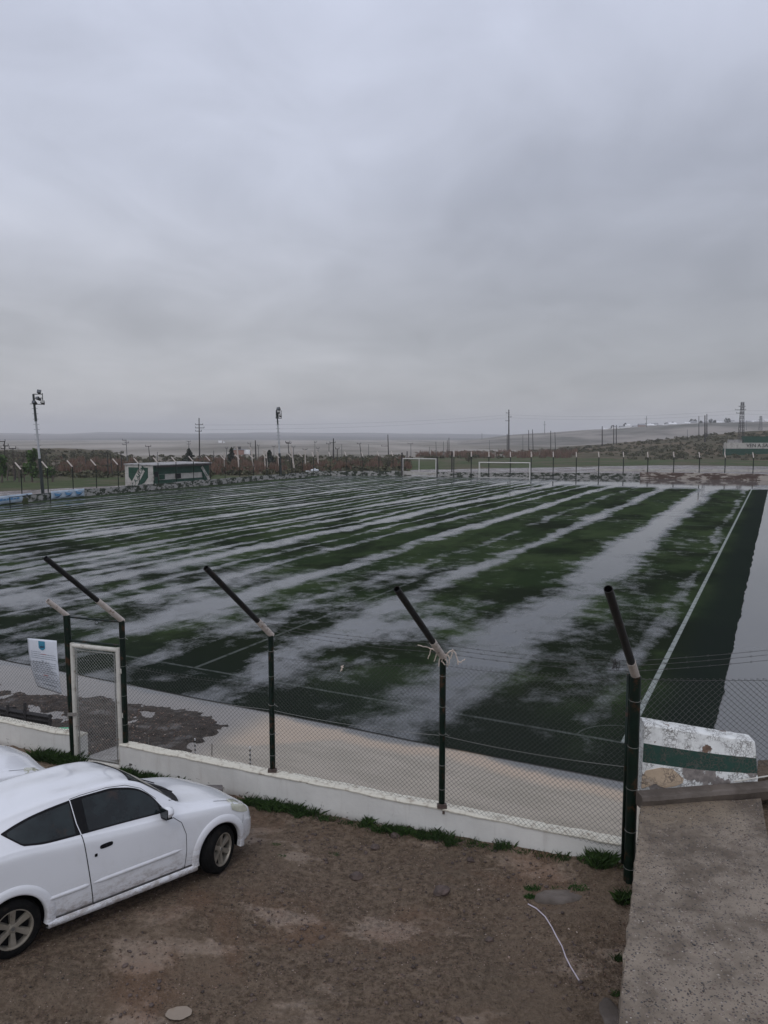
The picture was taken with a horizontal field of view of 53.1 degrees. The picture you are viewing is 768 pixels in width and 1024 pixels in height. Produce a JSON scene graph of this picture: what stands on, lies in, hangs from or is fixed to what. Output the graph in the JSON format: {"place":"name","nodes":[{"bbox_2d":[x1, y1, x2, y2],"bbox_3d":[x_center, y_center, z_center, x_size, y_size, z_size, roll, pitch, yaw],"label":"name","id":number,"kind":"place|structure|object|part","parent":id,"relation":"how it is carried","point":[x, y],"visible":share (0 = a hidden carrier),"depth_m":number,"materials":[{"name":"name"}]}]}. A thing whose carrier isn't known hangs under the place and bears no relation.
{"place":"outdoors","nodes":[
{"label":"outdoors","id":0,"kind":"place"},
{"bbox_2d":[1,448,115,461],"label":"mound","id":1,"kind":"object","parent":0,"point":[63,450],"visible":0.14,"depth_m":298.48,"materials":[{"name":"soil"}]},
{"bbox_2d":[0,485,124,495],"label":"mud track","id":2,"kind":"structure","parent":0,"point":[3,493],"depth_m":94.83,"materials":[{"name":"soil"}]},
{"bbox_2d":[0,471,262,490],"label":"grass field","id":3,"kind":"structure","parent":0,"point":[59,482],"depth_m":112.06,"materials":[{"name":"green plant"}]},
{"bbox_2d":[0,454,7,482],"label":"leafy tree","id":4,"kind":"object","parent":3,"relation":"on","point":[3,461],"visible":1,"depth_m":111.63,"materials":[{"name":"green plant"}]},
{"bbox_2d":[0,441,8,477],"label":"utility pole","id":5,"kind":"object","parent":3,"relation":"on","point":[4,448],"visible":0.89,"depth_m":123.88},
{"bbox_2d":[5,452,8,480],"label":"poplar tree","id":6,"kind":"object","parent":3,"relation":"on","point":[7,472],"visible":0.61,"depth_m":116.75,"materials":[{"name":"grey plant"}]},
{"bbox_2d":[9,446,15,479],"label":"utility pole","id":7,"kind":"object","parent":3,"relation":"on","point":[14,462],"visible":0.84,"depth_m":118.32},
{"bbox_2d":[10,452,15,480],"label":"poplar tree","id":8,"kind":"object","parent":3,"relation":"on","point":[13,471],"visible":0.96,"depth_m":115.03,"materials":[{"name":"green plant"}]},
{"bbox_2d":[15,451,20,481],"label":"poplar tree","id":9,"kind":"object","parent":3,"relation":"on","point":[18,472],"visible":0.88,"depth_m":113.35,"materials":[{"name":"green plant"}]},
{"bbox_2d":[22,448,40,481],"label":"leafy tree","id":10,"kind":"object","parent":3,"relation":"on","point":[30,465],"visible":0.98,"depth_m":112.82,"materials":[{"name":"green plant"}]},
{"bbox_2d":[44,466,56,481],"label":"leafy bush","id":11,"kind":"object","parent":3,"relation":"on","point":[52,473],"visible":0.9,"depth_m":113.31,"materials":[{"name":"green plant"}]},
{"bbox_2d":[124,461,211,485],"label":"changing shed","id":12,"kind":"structure","parent":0,"point":[150,475],"depth_m":100.82,"materials":[{"name":"white paint"}]},
{"bbox_2d":[159,474,164,478],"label":"window","id":13,"kind":"structure","parent":12,"relation":"in","point":[161,476],"depth_m":99.58,"materials":[{"name":"green glass"}]},
{"bbox_2d":[233,447,249,454],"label":"brick house","id":14,"kind":"structure","parent":0,"point":[243,451],"depth_m":289.23,"materials":[{"name":"brick"}]},
{"bbox_2d":[0,432,505,439],"bbox_3d":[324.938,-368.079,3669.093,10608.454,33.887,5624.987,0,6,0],"label":"plateau","id":15,"kind":"structure","parent":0,"point":[212,436],"depth_m":2782.15,"materials":[{"name":"soil"}]},
{"bbox_2d":[0,440,580,472],"bbox_3d":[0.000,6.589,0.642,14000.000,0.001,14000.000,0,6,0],"label":"ground","id":16,"kind":"structure","parent":0,"point":[175,448],"depth_m":544.62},
{"bbox_2d":[0,716,87,756],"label":"boundary wall","id":17,"kind":"structure","parent":16,"relation":"on","point":[25,735],"depth_m":13.46,"materials":[{"name":"white paint"}]},
{"bbox_2d":[0,657,68,730],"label":"chain link fence","id":18,"kind":"object","parent":17,"relation":"on","point":[33,692],"visible":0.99,"depth_m":13.42,"materials":[{"name":"metal"}]},
{"bbox_2d":[27,638,61,693],"bbox_3d":[-5.925,2.660,13.393,0.920,0.964,0.120,4,7,36],"label":"notice sheet","id":19,"kind":"object","parent":18,"relation":"attached to","point":[43,650],"visible":0.98,"depth_m":13.31,"materials":[{"name":"white paper"}]},
{"bbox_2d":[0,690,228,754],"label":"gravel bank","id":20,"kind":"structure","parent":16,"relation":"on","point":[166,726],"depth_m":17.45,"materials":[{"name":"grey gravel"}]},
{"bbox_2d":[0,702,51,725],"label":"timber rack","id":21,"kind":"object","parent":20,"relation":"on","point":[33,718],"visible":0.52,"depth_m":14.41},
{"bbox_2d":[89,746,118,764],"bbox_3d":[-4.620,4.766,13.524,0.912,1.088,0.750,2,6,22],"label":"entry step","id":22,"kind":"object","parent":20,"relation":"on","point":[106,754],"visible":0.16,"depth_m":13.40,"materials":[{"name":"grey concrete"}]},
{"bbox_2d":[0,472,307,504],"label":"wall","id":23,"kind":"structure","parent":16,"relation":"on","point":[103,491],"depth_m":96.91,"materials":[{"name":"paint"}]},
{"bbox_2d":[0,493,31,503],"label":"banner","id":24,"kind":"object","parent":23,"relation":"attached to","point":[5,499],"visible":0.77,"depth_m":74.79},
{"bbox_2d":[51,488,84,498],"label":"banner","id":25,"kind":"object","parent":23,"relation":"attached to","point":[66,493],"visible":1,"depth_m":81.09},
{"bbox_2d":[182,448,195,461],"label":"dark conifer","id":26,"kind":"object","parent":16,"relation":"on","point":[189,453],"visible":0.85,"depth_m":190.50,"materials":[{"name":"green plant"}]},
{"bbox_2d":[195,419,202,458],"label":"utility pole","id":27,"kind":"object","parent":16,"relation":"on","point":[199,424],"visible":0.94,"depth_m":210.97,"materials":[{"name":"wood"}]},
{"bbox_2d":[0,448,411,477],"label":"scrub","id":28,"kind":"object","parent":16,"relation":"on","point":[92,473],"visible":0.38,"depth_m":184.71,"materials":[{"name":"brown plant"}]},
{"bbox_2d":[228,447,236,461],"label":"dark conifer","id":29,"kind":"object","parent":16,"relation":"on","point":[231,455],"visible":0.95,"depth_m":200.38,"materials":[{"name":"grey plant"}]},
{"bbox_2d":[55,454,411,474],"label":"red thicket","id":30,"kind":"object","parent":16,"relation":"on","point":[259,464],"visible":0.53,"depth_m":159.16,"materials":[{"name":"brown plant"}]},
{"bbox_2d":[265,450,275,462],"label":"dark conifer","id":31,"kind":"object","parent":16,"relation":"on","point":[270,458],"visible":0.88,"depth_m":190.34,"materials":[{"name":"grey plant"}]},
{"bbox_2d":[290,447,294,467],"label":"pale pole","id":32,"kind":"object","parent":16,"relation":"on","point":[292,457],"visible":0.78,"depth_m":153.33,"materials":[{"name":"white paint"}]},
{"bbox_2d":[307,471,400,475],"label":"wall","id":33,"kind":"structure","parent":16,"relation":"on","point":[359,473],"depth_m":129.85,"materials":[{"name":"paint"}]},
{"bbox_2d":[119,741,621,861],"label":"boundary wall","id":34,"kind":"structure","parent":16,"relation":"on","point":[341,799],"depth_m":11.03,"materials":[{"name":"white paint"}]},
{"bbox_2d":[43,556,644,884],"bbox_3d":[-0.924,2.519,10.364,8.300,4.055,1.675,3,6,26],"label":"chain link fence","id":35,"kind":"object","parent":34,"relation":"on","point":[631,760],"visible":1,"depth_m":10.32,"materials":[{"name":"grey metal"}]},
{"bbox_2d":[46,599,122,768],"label":"gate","id":36,"kind":"structure","parent":35,"relation":"attached to","point":[72,692],"depth_m":12.85,"materials":[{"name":"grey metal"}]},
{"bbox_2d":[418,645,464,667],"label":"tied plastic strips","id":37,"kind":"object","parent":35,"relation":"attached to","point":[452,650],"visible":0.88,"depth_m":10.32,"materials":[{"name":"white plastic"}]},
{"bbox_2d":[611,658,621,670],"bbox_3d":[2.766,1.793,9.015,0.213,0.156,0.063,0,6,0],"label":"wire tangle","id":38,"kind":"object","parent":35,"relation":"attached to","point":[614,664],"visible":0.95,"depth_m":9.01,"materials":[{"name":"metal"}]},
{"bbox_2d":[401,453,402,475],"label":"thick post","id":39,"kind":"object","parent":16,"relation":"on","point":[401,464],"visible":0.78,"depth_m":130.36,"materials":[{"name":"grey metal"}]},
{"bbox_2d":[436,456,437,475],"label":"thick post","id":40,"kind":"object","parent":16,"relation":"on","point":[437,467],"visible":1,"depth_m":128.28,"materials":[{"name":"grey metal"}]},
{"bbox_2d":[451,451,452,471],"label":"thick post","id":41,"kind":"object","parent":16,"relation":"on","point":[451,461],"visible":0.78,"depth_m":134.83,"materials":[{"name":"grey metal"}]},
{"bbox_2d":[508,410,509,449],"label":"utility pole","id":42,"kind":"object","parent":16,"relation":"on","point":[508,432],"visible":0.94,"depth_m":339.82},
{"bbox_2d":[527,410,737,416],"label":"power line","id":43,"kind":"object","parent":42,"relation":"attached to","point":[601,416],"visible":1,"depth_m":323.30,"materials":[{"name":"black metal"}]},
{"bbox_2d":[438,472,639,477],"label":"wall","id":44,"kind":"structure","parent":16,"relation":"on","point":[506,474],"depth_m":125.31,"materials":[{"name":"paint"}]},
{"bbox_2d":[640,472,767,480],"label":"bank wall","id":45,"kind":"structure","parent":16,"relation":"on","point":[706,476],"depth_m":118.36,"materials":[{"name":"grey concrete"}]},
{"bbox_2d":[723,436,767,454],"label":"slogan building","id":46,"kind":"structure","parent":16,"relation":"on","point":[751,444],"depth_m":244.28,"materials":[{"name":"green paint"}]},
{"bbox_2d":[0,744,631,1023],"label":"car park ground","id":47,"kind":"structure","parent":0,"point":[487,998],"depth_m":8.30,"materials":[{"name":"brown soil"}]},
{"bbox_2d":[0,745,45,780],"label":"hatchback car","id":48,"kind":"object","parent":47,"relation":"on","point":[14,762],"visible":0.4,"depth_m":11.15,"materials":[{"name":"white paint"}]},
{"bbox_2d":[0,762,250,958],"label":"hatchback car","id":49,"kind":"object","parent":47,"relation":"on","point":[78,839],"visible":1,"depth_m":8.50,"materials":[{"name":"white paint"}]},
{"bbox_3d":[-3.588,3.306,8.039,0.169,0.287,0.660,-1,0,44],"label":"rear window","id":50,"kind":"part","parent":49,"relation":"part of","materials":[{"name":"black glass"}]},
{"bbox_3d":[-2.962,3.323,8.685,0.173,0.355,0.860,-1,0,44],"label":"door window","id":51,"kind":"part","parent":49,"relation":"part of","materials":[{"name":"black glass"}]},
{"bbox_2d":[165,1006,191,1019],"bbox_3d":[-1.972,4.811,7.376,0.252,0.001,0.179,0,6,0],"label":"flat rock","id":52,"kind":"object","parent":47,"relation":"on","point":[179,1013],"visible":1,"depth_m":7.38,"materials":[{"name":"beige stone"}]},
{"bbox_2d":[207,785,222,791],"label":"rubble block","id":53,"kind":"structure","parent":47,"relation":"on","point":[219,787],"depth_m":11.59,"materials":[{"name":"grey concrete"}]},
{"bbox_2d":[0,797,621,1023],"bbox_3d":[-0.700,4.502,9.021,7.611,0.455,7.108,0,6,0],"label":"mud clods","id":54,"kind":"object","parent":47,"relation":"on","point":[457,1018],"visible":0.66,"depth_m":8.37,"materials":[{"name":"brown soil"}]},
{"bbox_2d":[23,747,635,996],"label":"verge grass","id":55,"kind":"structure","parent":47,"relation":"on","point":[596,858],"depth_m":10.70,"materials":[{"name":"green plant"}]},
{"bbox_2d":[349,871,363,880],"bbox_3d":[-0.350,4.607,9.698,0.190,0.118,0.141,-1,6,-7],"label":"rock","id":56,"kind":"object","parent":47,"relation":"on","point":[356,876],"visible":1,"depth_m":9.66,"materials":[{"name":"grey stone"}]},
{"bbox_2d":[370,843,379,849],"bbox_3d":[-0.115,4.535,10.381,0.148,0.101,0.118,-4,7,-35],"label":"rock","id":57,"kind":"object","parent":47,"relation":"on","point":[374,846],"visible":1,"depth_m":10.35,"materials":[{"name":"grey stone"}]},
{"bbox_2d":[390,832,400,837],"bbox_3d":[0.165,4.463,10.618,0.161,0.088,0.111,-1,6,-10],"label":"rock","id":58,"kind":"object","parent":47,"relation":"on","point":[394,834],"visible":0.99,"depth_m":10.58,"materials":[{"name":"grey stone"}]},
{"bbox_2d":[272,842,589,898],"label":"weeds","id":59,"kind":"object","parent":47,"relation":"on","point":[529,895],"visible":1,"depth_m":9.31,"materials":[{"name":"green plant"}]},
{"bbox_2d":[433,885,449,895],"bbox_3d":[0.695,4.576,9.270,0.207,0.131,0.158,1,6,7],"label":"rock","id":60,"kind":"object","parent":47,"relation":"on","point":[441,890],"visible":1,"depth_m":9.23,"materials":[{"name":"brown stone"}]},
{"bbox_2d":[467,857,474,862],"bbox_3d":[1.121,4.504,9.940,0.107,0.065,0.078,1,6,12],"label":"rock","id":61,"kind":"object","parent":47,"relation":"on","point":[470,859],"visible":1,"depth_m":9.91,"materials":[{"name":"brown stone"}]},
{"bbox_2d":[485,936,493,942],"bbox_3d":[1.168,4.738,8.499,0.104,0.060,0.078,-2,6,-17],"label":"rock","id":62,"kind":"object","parent":47,"relation":"on","point":[488,939],"visible":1,"depth_m":8.48,"materials":[{"name":"grey stone"}]},
{"bbox_2d":[528,904,578,980],"bbox_3d":[1.892,4.712,8.494,0.097,0.112,1.230,-1,6,-14],"label":"cable","id":63,"kind":"object","parent":47,"relation":"on","point":[557,939],"visible":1,"depth_m":8.48,"materials":[{"name":"white plastic"}]},
{"bbox_2d":[534,889,581,904],"bbox_3d":[2.116,4.597,9.146,0.674,0.082,0.291,0,6,0],"label":"concrete fragment","id":64,"kind":"object","parent":47,"relation":"on","point":[557,897],"visible":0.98,"depth_m":9.11,"materials":[{"name":"grey concrete"}]},
{"bbox_2d":[599,997,617,1023],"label":"concrete fragment","id":65,"kind":"object","parent":47,"relation":"on","point":[608,1008],"visible":0.88,"depth_m":7.43,"materials":[{"name":"grey concrete"}]},
{"bbox_2d":[0,476,767,780],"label":"pitch turf","id":66,"kind":"structure","parent":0,"point":[528,568],"depth_m":32.18,"materials":[{"name":"green plant"}]},
{"bbox_2d":[4,493,50,507],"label":"goal frame","id":67,"kind":"object","parent":66,"relation":"on","point":[25,500],"visible":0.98,"depth_m":72.90,"materials":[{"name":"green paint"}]},
{"bbox_2d":[5,453,302,493],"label":"perimeter fence","id":68,"kind":"object","parent":66,"relation":"on","point":[158,469],"visible":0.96,"depth_m":96.16,"materials":[{"name":"metal"}]},
{"bbox_2d":[312,451,392,476],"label":"perimeter fence","id":69,"kind":"object","parent":66,"relation":"on","point":[337,469],"visible":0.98,"depth_m":128.41,"materials":[{"name":"grey metal"}]},
{"bbox_2d":[479,462,529,478],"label":"football goal","id":70,"kind":"object","parent":66,"relation":"on","point":[504,462],"visible":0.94,"depth_m":121.72,"materials":[{"name":"white paint"}]},
{"bbox_2d":[0,475,767,840],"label":"concrete path","id":71,"kind":"structure","parent":0,"point":[752,629],"depth_m":16.16,"materials":[{"name":"grey concrete"}]},
{"bbox_2d":[32,389,44,492],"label":"floodlight mast","id":72,"kind":"object","parent":71,"relation":"on","point":[42,402],"visible":0.98,"depth_m":84.44,"materials":[{"name":"metal"}]},
{"bbox_2d":[276,407,281,473],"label":"floodlight mast","id":73,"kind":"object","parent":71,"relation":"on","point":[278,410],"visible":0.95,"depth_m":121.62,"materials":[{"name":"metal"}]},
{"bbox_2d":[403,458,438,475],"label":"football goal","id":74,"kind":"object","parent":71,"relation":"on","point":[416,473],"visible":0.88,"depth_m":130.39,"materials":[{"name":"white paint"}]},
{"bbox_2d":[453,451,753,477],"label":"perimeter fence","id":75,"kind":"object","parent":71,"relation":"on","point":[699,457],"visible":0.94,"depth_m":123.21,"materials":[{"name":"metal"}]},
{"bbox_2d":[0,0,767,434],"label":"sky","id":76,"kind":"structure","parent":0,"point":[223,214],"materials":[{"name":"grey"}]},
{"bbox_2d":[319,456,767,469],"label":"grass field","id":77,"kind":"structure","parent":0,"point":[444,463],"depth_m":200.67,"materials":[{"name":"green plant"}]},
{"bbox_2d":[378,455,394,465],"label":"dark bush","id":78,"kind":"object","parent":77,"relation":"on","point":[385,462],"visible":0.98,"depth_m":173.84,"materials":[{"name":"green plant"}]},
{"bbox_2d":[465,452,472,461],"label":"dark bush","id":79,"kind":"object","parent":77,"relation":"on","point":[468,458],"visible":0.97,"depth_m":200.75,"materials":[{"name":"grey plant"}]},
{"bbox_2d":[410,465,767,473],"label":"mud track","id":80,"kind":"structure","parent":0,"point":[558,470],"depth_m":156.33,"materials":[{"name":"soil"}]},
{"bbox_2d":[595,469,767,471],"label":"coping","id":81,"kind":"object","parent":80,"relation":"on","point":[691,470],"visible":1,"depth_m":130.44,"materials":[{"name":"white paint"}]},
{"bbox_2d":[454,422,767,444],"bbox_3d":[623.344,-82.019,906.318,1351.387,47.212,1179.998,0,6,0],"label":"hill","id":82,"kind":"structure","parent":0,"point":[594,436],"depth_m":759.93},
{"bbox_2d":[479,431,767,460],"bbox_3d":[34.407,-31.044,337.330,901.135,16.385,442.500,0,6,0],"label":"scrub hill","id":83,"kind":"structure","parent":0,"point":[591,454],"depth_m":287.44,"materials":[{"name":"plant"}]},
{"bbox_2d":[416,448,577,457],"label":"rust scrub","id":84,"kind":"object","parent":83,"relation":"on","point":[544,453],"visible":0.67,"depth_m":264.19,"materials":[{"name":"brown plant"}]},
{"bbox_2d":[410,431,767,459],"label":"hill scrub","id":85,"kind":"object","parent":83,"relation":"on","point":[682,454],"visible":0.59,"depth_m":283.95,"materials":[{"name":"brown plant"}]},
{"bbox_2d":[704,415,705,441],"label":"utility pole","id":86,"kind":"object","parent":83,"relation":"on","point":[704,429],"visible":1,"depth_m":298.18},
{"bbox_2d":[736,403,744,439],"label":"lattice pylon","id":87,"kind":"object","parent":83,"relation":"on","point":[742,420],"visible":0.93,"depth_m":297.83,"materials":[{"name":"grey metal"}]},
{"bbox_2d":[618,798,767,1023],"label":"concrete walkway","id":88,"kind":"structure","parent":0,"point":[680,990],"depth_m":6.89,"materials":[{"name":"grey concrete"}]},
{"bbox_2d":[617,798,767,1023],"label":"slab pebbles","id":89,"kind":"object","parent":88,"relation":"on","point":[702,983],"visible":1,"depth_m":6.91,"materials":[{"name":"grey gravel"}]},
{"bbox_2d":[636,775,767,807],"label":"parapet kerb","id":90,"kind":"structure","parent":88,"relation":"on","point":[718,792],"depth_m":9.15,"materials":[{"name":"beige paint"}]},
{"bbox_2d":[638,717,757,789],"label":"painted parapet","id":91,"kind":"structure","parent":90,"relation":"on","point":[672,755],"depth_m":9.40,"materials":[{"name":"white paint"}]},
{"bbox_2d":[762,801,767,834],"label":"soil bank","id":92,"kind":"structure","parent":0,"point":[765,808],"depth_m":9.22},
{"bbox_2d":[757,760,767,802],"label":"soil ledge","id":93,"kind":"object","parent":92,"relation":"on","point":[762,768],"visible":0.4,"depth_m":9.70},
{"bbox_2d":[635,650,767,766],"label":"side fence","id":94,"kind":"object","parent":93,"relation":"on","point":[715,680],"visible":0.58,"depth_m":9.69,"materials":[{"name":"metal"}]}
]}

